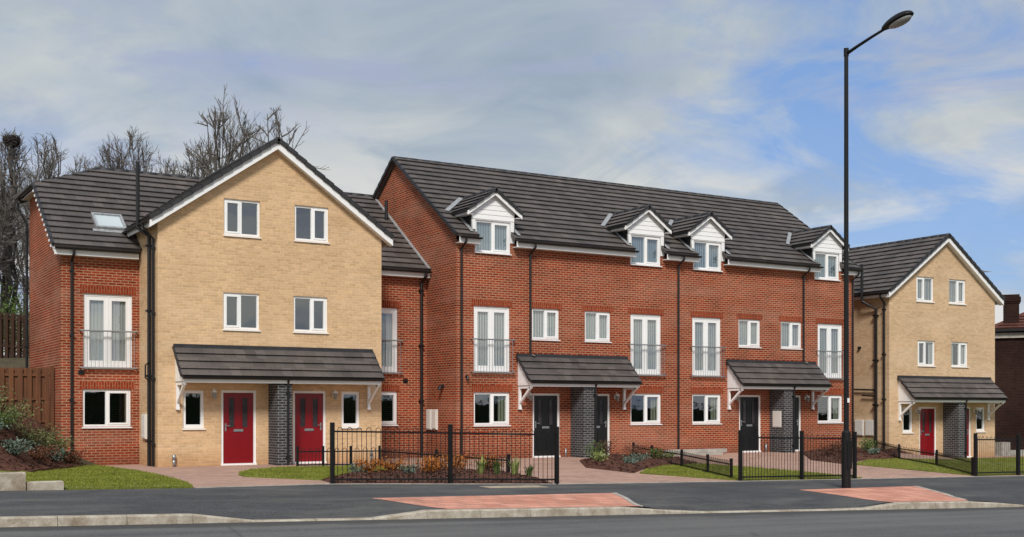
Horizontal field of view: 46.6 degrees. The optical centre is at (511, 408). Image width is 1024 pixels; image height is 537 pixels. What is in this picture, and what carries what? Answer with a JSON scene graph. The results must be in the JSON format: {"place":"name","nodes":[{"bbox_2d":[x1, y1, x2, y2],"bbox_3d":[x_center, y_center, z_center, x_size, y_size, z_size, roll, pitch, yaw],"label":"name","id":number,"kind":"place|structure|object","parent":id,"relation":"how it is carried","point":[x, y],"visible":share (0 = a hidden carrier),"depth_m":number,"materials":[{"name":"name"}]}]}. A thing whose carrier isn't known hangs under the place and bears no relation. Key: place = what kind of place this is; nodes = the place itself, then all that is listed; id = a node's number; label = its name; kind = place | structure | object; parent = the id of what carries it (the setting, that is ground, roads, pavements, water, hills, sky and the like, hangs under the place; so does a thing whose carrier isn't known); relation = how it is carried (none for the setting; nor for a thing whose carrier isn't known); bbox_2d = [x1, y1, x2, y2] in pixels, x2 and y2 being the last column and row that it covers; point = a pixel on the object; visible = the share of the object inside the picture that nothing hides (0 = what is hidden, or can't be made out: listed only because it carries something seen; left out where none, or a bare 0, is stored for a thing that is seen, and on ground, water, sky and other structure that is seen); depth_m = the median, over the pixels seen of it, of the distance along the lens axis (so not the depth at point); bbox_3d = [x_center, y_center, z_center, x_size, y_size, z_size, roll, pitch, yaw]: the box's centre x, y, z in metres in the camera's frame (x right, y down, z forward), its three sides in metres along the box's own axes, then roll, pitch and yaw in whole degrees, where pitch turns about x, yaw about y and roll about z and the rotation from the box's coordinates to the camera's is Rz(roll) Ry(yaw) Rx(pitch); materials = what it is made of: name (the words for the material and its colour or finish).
{"place":"outdoors","nodes":[
{"label":"outdoors","id":0,"kind":"place"},
{"bbox_2d":[0,413,85,472],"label":"soil bank","id":1,"kind":"structure","parent":0,"point":[3,463],"depth_m":29.94,"materials":[{"name":"brown soil"}]},
{"bbox_2d":[0,408,22,428],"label":"bank shrub","id":2,"kind":"object","parent":1,"relation":"on","point":[6,416],"visible":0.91,"depth_m":29.43,"materials":[{"name":"green plant"}]},
{"bbox_2d":[0,436,44,455],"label":"bank shrub","id":3,"kind":"object","parent":1,"relation":"on","point":[12,449],"visible":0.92,"depth_m":29.02,"materials":[{"name":"green plant"}]},
{"bbox_2d":[0,397,46,429],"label":"bank shrub","id":4,"kind":"object","parent":1,"relation":"on","point":[20,413],"visible":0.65,"depth_m":30.29,"materials":[{"name":"green plant"}]},
{"bbox_2d":[0,366,53,433],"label":"timber fence","id":5,"kind":"object","parent":1,"relation":"on","point":[37,384],"visible":0.69,"depth_m":33.45,"materials":[{"name":"brown wood"}]},
{"bbox_2d":[10,421,66,447],"bbox_3d":[-12.545,0.695,31.139,1.678,0.726,1.651,0,0,-8],"label":"bank shrub","id":6,"kind":"object","parent":1,"relation":"on","point":[31,435],"visible":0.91,"depth_m":30.99,"materials":[{"name":"green plant"}]},
{"bbox_2d":[25,444,64,461],"bbox_3d":[-12.013,1.149,30.274,1.105,0.480,1.201,0,0,10],"label":"bank shrub","id":7,"kind":"object","parent":1,"relation":"on","point":[38,456],"visible":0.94,"depth_m":30.19,"materials":[{"name":"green plant"}]},
{"bbox_2d":[43,447,71,460],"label":"bank shrub","id":8,"kind":"object","parent":1,"relation":"on","point":[56,457],"visible":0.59,"depth_m":31.26,"materials":[{"name":"green plant"}]},
{"bbox_2d":[41,435,84,453],"bbox_3d":[-12.351,0.993,32.129,1.422,0.606,1.267,0,0,-31],"label":"bank shrub","id":9,"kind":"object","parent":1,"relation":"on","point":[61,442],"visible":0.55,"depth_m":32.13,"materials":[{"name":"green plant"}]},
{"bbox_2d":[60,448,88,463],"bbox_3d":[-12.041,1.295,32.303,0.826,0.463,1.004,0,0,40],"label":"bank shrub","id":10,"kind":"object","parent":1,"relation":"on","point":[70,457],"visible":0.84,"depth_m":32.32,"materials":[{"name":"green plant"}]},
{"bbox_2d":[0,465,192,489],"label":"lawn","id":11,"kind":"structure","parent":0,"point":[164,486],"depth_m":21.80,"materials":[{"name":"green plant"}]},
{"bbox_2d":[238,466,406,480],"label":"lawn","id":12,"kind":"structure","parent":0,"point":[256,476],"depth_m":26.74,"materials":[{"name":"green plant"}]},
{"bbox_2d":[296,446,509,472],"bbox_3d":[-2.308,1.346,30.581,7.488,0.661,2.063,0,0,39],"label":"railing","id":13,"kind":"object","parent":12,"relation":"on","point":[323,451],"visible":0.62,"depth_m":32.15,"materials":[{"name":"black metal"}]},
{"bbox_2d":[0,355,980,508],"bbox_3d":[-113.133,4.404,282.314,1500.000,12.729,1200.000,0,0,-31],"label":"ground","id":14,"kind":"structure","parent":0,"point":[10,362],"depth_m":40.72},
{"bbox_2d":[0,160,21,275],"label":"bare tree","id":15,"kind":"object","parent":14,"relation":"on","point":[3,224],"visible":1,"depth_m":50.32,"materials":[{"name":"brown plant"}]},
{"bbox_2d":[0,282,28,354],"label":"scrub bush","id":16,"kind":"object","parent":14,"relation":"on","point":[11,306],"visible":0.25,"depth_m":49.90,"materials":[{"name":"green plant"}]},
{"bbox_2d":[0,312,28,357],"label":"timber fence","id":17,"kind":"object","parent":14,"relation":"on","point":[5,345],"visible":0.12,"depth_m":42.17,"materials":[{"name":"brown wood"}]},
{"bbox_2d":[0,127,34,325],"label":"bare tree","id":18,"kind":"object","parent":14,"relation":"on","point":[13,158],"visible":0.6,"depth_m":52.73,"materials":[{"name":"brown plant"}]},
{"bbox_2d":[2,132,20,147],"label":"bird nest","id":19,"kind":"object","parent":18,"relation":"on","point":[12,139],"visible":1,"depth_m":52.36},
{"bbox_2d":[0,168,40,355],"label":"bare tree","id":20,"kind":"object","parent":14,"relation":"on","point":[22,279],"visible":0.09,"depth_m":74.57,"materials":[{"name":"brown plant"}]},
{"bbox_2d":[14,132,73,284],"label":"bare tree","id":21,"kind":"object","parent":14,"relation":"on","point":[49,169],"visible":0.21,"depth_m":57.59,"materials":[{"name":"brown plant"}]},
{"bbox_2d":[64,153,97,173],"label":"bare tree","id":22,"kind":"object","parent":14,"relation":"on","point":[84,163],"visible":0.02,"depth_m":65.62,"materials":[{"name":"brown plant"}]},
{"bbox_2d":[79,125,166,173],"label":"bare tree","id":23,"kind":"object","parent":14,"relation":"on","point":[118,160],"visible":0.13,"depth_m":61.61,"materials":[{"name":"brown plant"}]},
{"bbox_2d":[156,155,185,174],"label":"bare tree","id":24,"kind":"object","parent":14,"relation":"on","point":[169,171],"visible":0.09,"depth_m":65.83,"materials":[{"name":"brown plant"}]},
{"bbox_2d":[172,138,223,177],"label":"bare tree","id":25,"kind":"object","parent":14,"relation":"on","point":[188,167],"visible":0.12,"depth_m":59.47,"materials":[{"name":"brown plant"}]},
{"bbox_2d":[15,137,431,466],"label":"house","id":26,"kind":"structure","parent":14,"relation":"on","point":[233,312],"depth_m":34.01,"materials":[{"name":"brick"}]},
{"bbox_2d":[82,389,131,427],"bbox_3d":[-11.482,0.003,33.667,1.370,1.105,0.155,0,0,-31],"label":"window","id":27,"kind":"structure","parent":26,"relation":"in","point":[107,424],"depth_m":33.69,"materials":[{"name":"white plastic"}]},
{"bbox_2d":[83,293,131,368],"bbox_3d":[-11.464,-2.183,33.705,1.380,2.115,0.200,0,0,-31],"label":"french window","id":28,"kind":"structure","parent":26,"relation":"in","point":[100,310],"depth_m":33.72,"materials":[{"name":"white plastic"}]},
{"bbox_2d":[182,390,205,429],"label":"window","id":29,"kind":"structure","parent":26,"relation":"in","point":[200,426],"depth_m":32.99,"materials":[{"name":"white plastic"}]},
{"bbox_2d":[221,390,256,465],"bbox_3d":[-7.739,0.545,33.613,1.040,2.130,0.142,0,0,-31],"label":"door","id":30,"kind":"structure","parent":26,"relation":"in","point":[238,407],"depth_m":33.63,"materials":[{"name":"red plastic"}]},
{"bbox_2d":[222,292,260,331],"bbox_3d":[-7.670,-2.732,33.644,1.100,1.075,0.155,0,0,-31],"label":"window","id":31,"kind":"structure","parent":26,"relation":"in","point":[226,327],"depth_m":33.60,"materials":[{"name":"white plastic"}]},
{"bbox_2d":[223,198,260,238],"bbox_3d":[-7.653,-5.377,33.655,1.100,1.065,0.155,0,0,-31],"label":"window","id":32,"kind":"structure","parent":26,"relation":"in","point":[239,202],"depth_m":33.62,"materials":[{"name":"white plastic"}]},
{"bbox_2d":[293,391,326,463],"bbox_3d":[-5.927,0.545,34.714,1.040,2.130,0.142,0,0,-31],"label":"door","id":33,"kind":"structure","parent":26,"relation":"in","point":[309,407],"depth_m":34.74,"materials":[{"name":"red plastic"}]},
{"bbox_2d":[293,296,328,333],"bbox_3d":[-5.893,-2.732,34.725,1.100,1.075,0.155,0,0,-31],"label":"window","id":34,"kind":"structure","parent":26,"relation":"in","point":[312,330],"depth_m":34.77,"materials":[{"name":"white plastic"}]},
{"bbox_2d":[294,205,329,243],"bbox_3d":[-5.867,-5.377,34.741,1.100,1.065,0.155,0,0,-31],"label":"window","id":35,"kind":"structure","parent":26,"relation":"in","point":[312,209],"depth_m":34.79,"materials":[{"name":"white plastic"}]},
{"bbox_2d":[341,391,358,427],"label":"window","id":36,"kind":"structure","parent":26,"relation":"in","point":[344,425],"depth_m":35.41,"materials":[{"name":"white plastic"}]},
{"bbox_2d":[381,308,396,373],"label":"french window","id":37,"kind":"structure","parent":26,"relation":"in","point":[392,311],"depth_m":38.36,"materials":[{"name":"white plastic"}]},
{"bbox_2d":[381,392,397,425],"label":"window","id":38,"kind":"structure","parent":26,"relation":"in","point":[383,423],"depth_m":38.34,"materials":[{"name":"white plastic"}]},
{"bbox_2d":[188,83,266,177],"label":"bare tree","id":39,"kind":"object","parent":14,"relation":"on","point":[216,158],"visible":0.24,"depth_m":55.54,"materials":[{"name":"brown plant"}]},
{"bbox_2d":[245,106,328,169],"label":"bare tree","id":40,"kind":"object","parent":14,"relation":"on","point":[276,124],"visible":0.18,"depth_m":59.91,"materials":[{"name":"brown plant"}]},
{"bbox_2d":[372,156,862,459],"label":"terrace","id":41,"kind":"structure","parent":14,"relation":"on","point":[580,313],"depth_m":41.14,"materials":[{"name":"red brick"}]},
{"bbox_2d":[473,306,508,372],"bbox_3d":[-0.667,-2.197,37.929,1.380,2.125,0.200,0,0,-31],"label":"french window","id":42,"kind":"structure","parent":41,"relation":"in","point":[491,312],"depth_m":37.95,"materials":[{"name":"white plastic"}]},
{"bbox_2d":[473,392,510,426],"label":"window","id":43,"kind":"structure","parent":41,"relation":"in","point":[503,397],"depth_m":38.10,"materials":[{"name":"white plastic"}]},
{"bbox_2d":[474,220,510,255],"bbox_3d":[-0.630,-5.453,37.916,1.350,1.055,0.200,0,0,-31],"label":"window","id":44,"kind":"structure","parent":41,"relation":"in","point":[493,225],"depth_m":37.96,"materials":[{"name":"white plastic"}]},
{"bbox_2d":[532,308,560,340],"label":"window","id":45,"kind":"structure","parent":41,"relation":"in","point":[540,317],"depth_m":39.00,"materials":[{"name":"white plastic"}]},
{"bbox_2d":[532,393,560,457],"bbox_3d":[1.105,0.555,38.990,1.080,2.110,0.142,0,0,-31],"label":"door","id":46,"kind":"structure","parent":41,"relation":"in","point":[545,405],"depth_m":38.98,"materials":[{"name":"black plastic"}]},
{"bbox_2d":[584,311,611,342],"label":"window","id":47,"kind":"structure","parent":41,"relation":"in","point":[598,315],"depth_m":40.09,"materials":[{"name":"white plastic"}]},
{"bbox_2d":[597,394,608,454],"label":"door","id":48,"kind":"structure","parent":41,"relation":"in","point":[602,399],"depth_m":40.21,"materials":[{"name":"black plastic"}]},
{"bbox_2d":[631,314,659,374],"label":"french window","id":49,"kind":"structure","parent":41,"relation":"in","point":[636,319],"depth_m":41.14,"materials":[{"name":"white plastic"}]},
{"bbox_2d":[630,234,661,266],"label":"window","id":50,"kind":"structure","parent":41,"relation":"in","point":[648,242],"depth_m":41.14,"materials":[{"name":"white plastic"}]},
{"bbox_2d":[630,394,662,424],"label":"window","id":51,"kind":"structure","parent":41,"relation":"in","point":[645,422],"depth_m":41.31,"materials":[{"name":"white plastic"}]},
{"bbox_2d":[692,317,719,376],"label":"french window","id":52,"kind":"structure","parent":41,"relation":"in","point":[699,324],"depth_m":42.54,"materials":[{"name":"white plastic"}]},
{"bbox_2d":[692,394,721,424],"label":"window","id":53,"kind":"structure","parent":41,"relation":"in","point":[712,421],"depth_m":42.71,"materials":[{"name":"white plastic"}]},
{"bbox_2d":[693,240,722,271],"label":"window","id":54,"kind":"structure","parent":41,"relation":"in","point":[717,246],"depth_m":42.59,"materials":[{"name":"white plastic"}]},
{"bbox_2d":[738,319,760,347],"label":"window","id":55,"kind":"structure","parent":41,"relation":"in","point":[749,330],"depth_m":43.64,"materials":[{"name":"white plastic"}]},
{"bbox_2d":[739,395,760,451],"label":"door","id":56,"kind":"structure","parent":41,"relation":"in","point":[749,405],"depth_m":43.64,"materials":[{"name":"black plastic"}]},
{"bbox_2d":[780,321,802,349],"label":"window","id":57,"kind":"structure","parent":41,"relation":"in","point":[786,327],"depth_m":44.70,"materials":[{"name":"white plastic"}]},
{"bbox_2d":[795,395,800,450],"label":"door","id":58,"kind":"structure","parent":41,"relation":"in","point":[798,397],"depth_m":44.89,"materials":[{"name":"white plastic"}]},
{"bbox_2d":[814,252,840,280],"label":"window","id":59,"kind":"structure","parent":41,"relation":"in","point":[827,255],"depth_m":45.67,"materials":[{"name":"white plastic"}]},
{"bbox_2d":[818,323,841,377],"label":"french window","id":60,"kind":"structure","parent":41,"relation":"in","point":[829,328],"depth_m":45.79,"materials":[{"name":"white plastic"}]},
{"bbox_2d":[818,395,842,422],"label":"window","id":61,"kind":"structure","parent":41,"relation":"in","point":[837,399],"depth_m":45.99,"materials":[{"name":"white plastic"}]},
{"bbox_2d":[842,233,1008,457],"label":"house","id":62,"kind":"structure","parent":14,"relation":"on","point":[924,343],"depth_m":48.78,"materials":[{"name":"beige brick"}]},
{"bbox_2d":[902,407,912,433],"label":"window","id":63,"kind":"structure","parent":62,"relation":"in","point":[910,409],"depth_m":48.13,"materials":[{"name":"white plastic"}]},
{"bbox_2d":[916,276,934,302],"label":"window","id":64,"kind":"structure","parent":62,"relation":"in","point":[921,279],"depth_m":48.57,"materials":[{"name":"white plastic"}]},
{"bbox_2d":[918,340,935,366],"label":"window","id":65,"kind":"structure","parent":62,"relation":"in","point":[930,343],"depth_m":48.76,"materials":[{"name":"white plastic"}]},
{"bbox_2d":[919,407,935,455],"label":"door","id":66,"kind":"structure","parent":62,"relation":"in","point":[927,417],"depth_m":48.68,"materials":[{"name":"red plastic"}]},
{"bbox_2d":[949,279,965,304],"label":"window","id":67,"kind":"structure","parent":62,"relation":"in","point":[956,283],"depth_m":49.66,"materials":[{"name":"white plastic"}]},
{"bbox_2d":[951,342,968,367],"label":"window","id":68,"kind":"structure","parent":62,"relation":"in","point":[961,346],"depth_m":49.77,"materials":[{"name":"white plastic"}]},
{"bbox_2d":[967,407,971,456],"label":"door","id":69,"kind":"structure","parent":62,"relation":"in","point":[968,410],"depth_m":50.01,"materials":[{"name":"white plastic"}]},
{"bbox_2d":[982,270,1002,323],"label":"house","id":70,"kind":"structure","parent":62,"relation":"attached to","point":[998,313],"depth_m":74.84,"materials":[{"name":"white paint"}]},
{"bbox_2d":[995,294,1023,449],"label":"house","id":71,"kind":"structure","parent":14,"relation":"on","point":[1009,366],"depth_m":58.05,"materials":[{"name":"brick"}]},
{"bbox_2d":[995,442,1023,455],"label":"wall","id":72,"kind":"structure","parent":14,"relation":"on","point":[1002,448],"depth_m":52.27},
{"bbox_2d":[0,476,1023,519],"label":"pavement","id":73,"kind":"structure","parent":0,"point":[309,501],"depth_m":22.18,"materials":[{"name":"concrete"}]},
{"bbox_2d":[0,472,25,490],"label":"concrete block","id":74,"kind":"structure","parent":73,"relation":"on","point":[12,481],"depth_m":20.25,"materials":[{"name":"grey concrete"}]},
{"bbox_2d":[26,480,63,489],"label":"concrete block","id":75,"kind":"structure","parent":73,"relation":"on","point":[45,485],"depth_m":20.52,"materials":[{"name":"grey concrete"}]},
{"bbox_2d":[374,493,636,508],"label":"tactile paving","id":76,"kind":"structure","parent":73,"relation":"on","point":[540,500],"depth_m":21.04,"materials":[{"name":"concrete"}]},
{"bbox_2d":[479,485,544,487],"bbox_3d":[0.040,1.614,24.572,1.400,0.048,0.450,0,0,-31],"label":"access cover","id":77,"kind":"object","parent":73,"relation":"on","point":[530,486],"visible":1,"depth_m":24.49,"materials":[{"name":"grey metal"}]},
{"bbox_2d":[195,475,1023,487],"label":"edging","id":78,"kind":"object","parent":73,"relation":"on","point":[590,483],"visible":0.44,"depth_m":26.61,"materials":[{"name":"concrete"}]},
{"bbox_2d":[330,422,558,483],"bbox_3d":[-1.331,0.985,24.942,5.040,1.413,0.095,0,0,-22],"label":"railing","id":79,"kind":"object","parent":78,"relation":"on","point":[450,433],"visible":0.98,"depth_m":24.91,"materials":[{"name":"black metal"}]},
{"bbox_2d":[738,430,856,480],"bbox_3d":[7.252,1.206,29.975,4.266,1.377,0.100,0,0,-34],"label":"railing","id":80,"kind":"object","parent":78,"relation":"on","point":[741,476],"visible":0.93,"depth_m":29.79,"materials":[{"name":"black metal"}]},
{"bbox_2d":[973,433,1023,475],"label":"railing","id":81,"kind":"object","parent":78,"relation":"on","point":[1018,439],"visible":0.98,"depth_m":35.08,"materials":[{"name":"black metal"}]},
{"bbox_2d":[842,10,913,487],"bbox_3d":[8.198,-3.427,26.669,0.340,10.551,1.964,0,0,-31],"label":"street lamp","id":82,"kind":"object","parent":73,"relation":"on","point":[899,19],"visible":0.99,"depth_m":27.34,"materials":[{"name":"black metal"}]},
{"bbox_2d":[847,440,851,468],"bbox_3d":[7.758,1.054,27.297,0.150,0.650,0.012,0,0,-31],"label":"access door","id":83,"kind":"structure","parent":82,"relation":"in","point":[849,442],"depth_m":27.29,"materials":[{"name":"black paint"}]},
{"bbox_2d":[804,486,967,501],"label":"tactile paving","id":84,"kind":"structure","parent":73,"relation":"on","point":[903,494],"depth_m":25.73,"materials":[{"name":"concrete"}]},
{"bbox_2d":[0,507,1023,536],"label":"road","id":85,"kind":"structure","parent":0,"point":[981,522],"depth_m":17.95,"materials":[{"name":"grey asphalt"}]},
{"bbox_2d":[0,501,1023,526],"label":"kerb","id":86,"kind":"structure","parent":85,"relation":"on","point":[73,520],"depth_m":18.99,"materials":[{"name":"concrete"}]},
{"bbox_2d":[0,0,1023,353],"label":"sky","id":87,"kind":"structure","parent":0,"point":[744,99],"materials":[{"name":"blue"}]},
{"bbox_2d":[100,451,1023,487],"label":"driveway","id":88,"kind":"structure","parent":0,"point":[573,470],"depth_m":32.17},
{"bbox_2d":[322,468,552,483],"bbox_3d":[-2.044,1.556,26.816,5.530,0.365,4.650,0,0,-31],"label":"soil bed","id":89,"kind":"object","parent":88,"relation":"on","point":[480,475],"visible":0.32,"depth_m":25.44,"materials":[{"name":"brown soil"}]},
{"bbox_2d":[353,458,379,471],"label":"orange shrub","id":90,"kind":"object","parent":89,"relation":"on","point":[368,464],"visible":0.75,"depth_m":26.42,"materials":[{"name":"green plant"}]},
{"bbox_2d":[374,454,407,471],"bbox_3d":[-2.719,1.261,27.136,0.807,0.484,0.908,0,0,-31],"label":"orange shrub","id":91,"kind":"object","parent":89,"relation":"on","point":[389,467],"visible":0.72,"depth_m":27.02,"materials":[{"name":"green plant"}]},
{"bbox_2d":[411,455,447,471],"bbox_3d":[-1.862,1.297,27.196,0.862,0.477,0.932,0,0,28],"label":"orange shrub","id":92,"kind":"object","parent":89,"relation":"on","point":[427,465],"visible":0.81,"depth_m":27.08,"materials":[{"name":"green plant"}]},
{"bbox_2d":[442,452,472,468],"bbox_3d":[-1.336,1.277,28.685,0.785,0.537,0.843,0,0,8],"label":"orange shrub","id":93,"kind":"object","parent":89,"relation":"on","point":[462,465],"visible":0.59,"depth_m":28.61,"materials":[{"name":"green plant"}]},
{"bbox_2d":[473,455,486,473],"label":"spiky plant","id":94,"kind":"object","parent":89,"relation":"on","point":[479,466],"visible":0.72,"depth_m":26.11,"materials":[{"name":"green plant"}]},
{"bbox_2d":[507,458,521,474],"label":"spiky plant","id":95,"kind":"object","parent":89,"relation":"on","point":[515,466],"visible":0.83,"depth_m":26.34,"materials":[{"name":"green plant"}]},
{"bbox_2d":[0,410,911,483],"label":"bark chips","id":96,"kind":"object","parent":88,"relation":"on","point":[492,470],"visible":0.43,"depth_m":30.11,"materials":[{"name":"brown wood"}]},
{"bbox_2d":[580,454,690,472],"bbox_3d":[3.307,1.620,35.534,3.708,0.363,7.976,0,0,26],"label":"soil bed","id":97,"kind":"object","parent":88,"relation":"on","point":[610,465],"visible":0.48,"depth_m":33.95,"materials":[{"name":"brown soil"}]},
{"bbox_2d":[582,439,606,458],"bbox_3d":[2.545,1.248,36.155,0.855,0.696,0.667,0,0,-1],"label":"bed shrub","id":98,"kind":"object","parent":97,"relation":"on","point":[590,451],"visible":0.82,"depth_m":36.12,"materials":[{"name":"green plant"}]},
{"bbox_2d":[590,450,608,461],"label":"bed shrub","id":99,"kind":"object","parent":97,"relation":"on","point":[597,457],"visible":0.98,"depth_m":34.48,"materials":[{"name":"green plant"}]},
{"bbox_2d":[622,443,642,455],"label":"bed shrub","id":100,"kind":"object","parent":97,"relation":"on","point":[632,450],"visible":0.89,"depth_m":37.52,"materials":[{"name":"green plant"}]},
{"bbox_2d":[662,448,726,455],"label":"wall","id":101,"kind":"structure","parent":88,"relation":"on","point":[718,451],"depth_m":41.30,"materials":[{"name":"stone"}]},
{"bbox_2d":[804,448,896,463],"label":"soil bed","id":102,"kind":"object","parent":88,"relation":"on","point":[861,455],"visible":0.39,"depth_m":41.27,"materials":[{"name":"brown soil"}]},
{"bbox_2d":[819,443,841,455],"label":"bed shrub","id":103,"kind":"object","parent":102,"relation":"on","point":[829,451],"visible":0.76,"depth_m":40.51,"materials":[{"name":"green plant"}]},
{"bbox_2d":[640,464,861,480],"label":"lawn","id":104,"kind":"structure","parent":0,"point":[666,474],"depth_m":30.68,"materials":[{"name":"green plant"}]},
{"bbox_2d":[632,442,732,477],"bbox_3d":[4.850,1.454,34.280,0.352,0.697,9.777,0,0,-9],"label":"railing","id":105,"kind":"object","parent":104,"relation":"on","point":[699,462],"visible":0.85,"depth_m":32.58,"materials":[{"name":"black metal"}]},
{"bbox_2d":[852,458,1023,475],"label":"lawn","id":106,"kind":"structure","parent":0,"point":[981,462],"depth_m":37.96,"materials":[{"name":"green plant"}]},
{"bbox_2d":[9,457,1023,487],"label":"grass","id":107,"kind":"structure","parent":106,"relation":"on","point":[104,473],"depth_m":29.34,"materials":[{"name":"green plant"}]},
{"bbox_2d":[874,438,972,475],"bbox_3d":[13.590,1.556,39.644,0.404,0.880,10.476,0,0,1],"label":"railing","id":108,"kind":"object","parent":106,"relation":"on","point":[965,465],"visible":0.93,"depth_m":38.32,"materials":[{"name":"black metal"}]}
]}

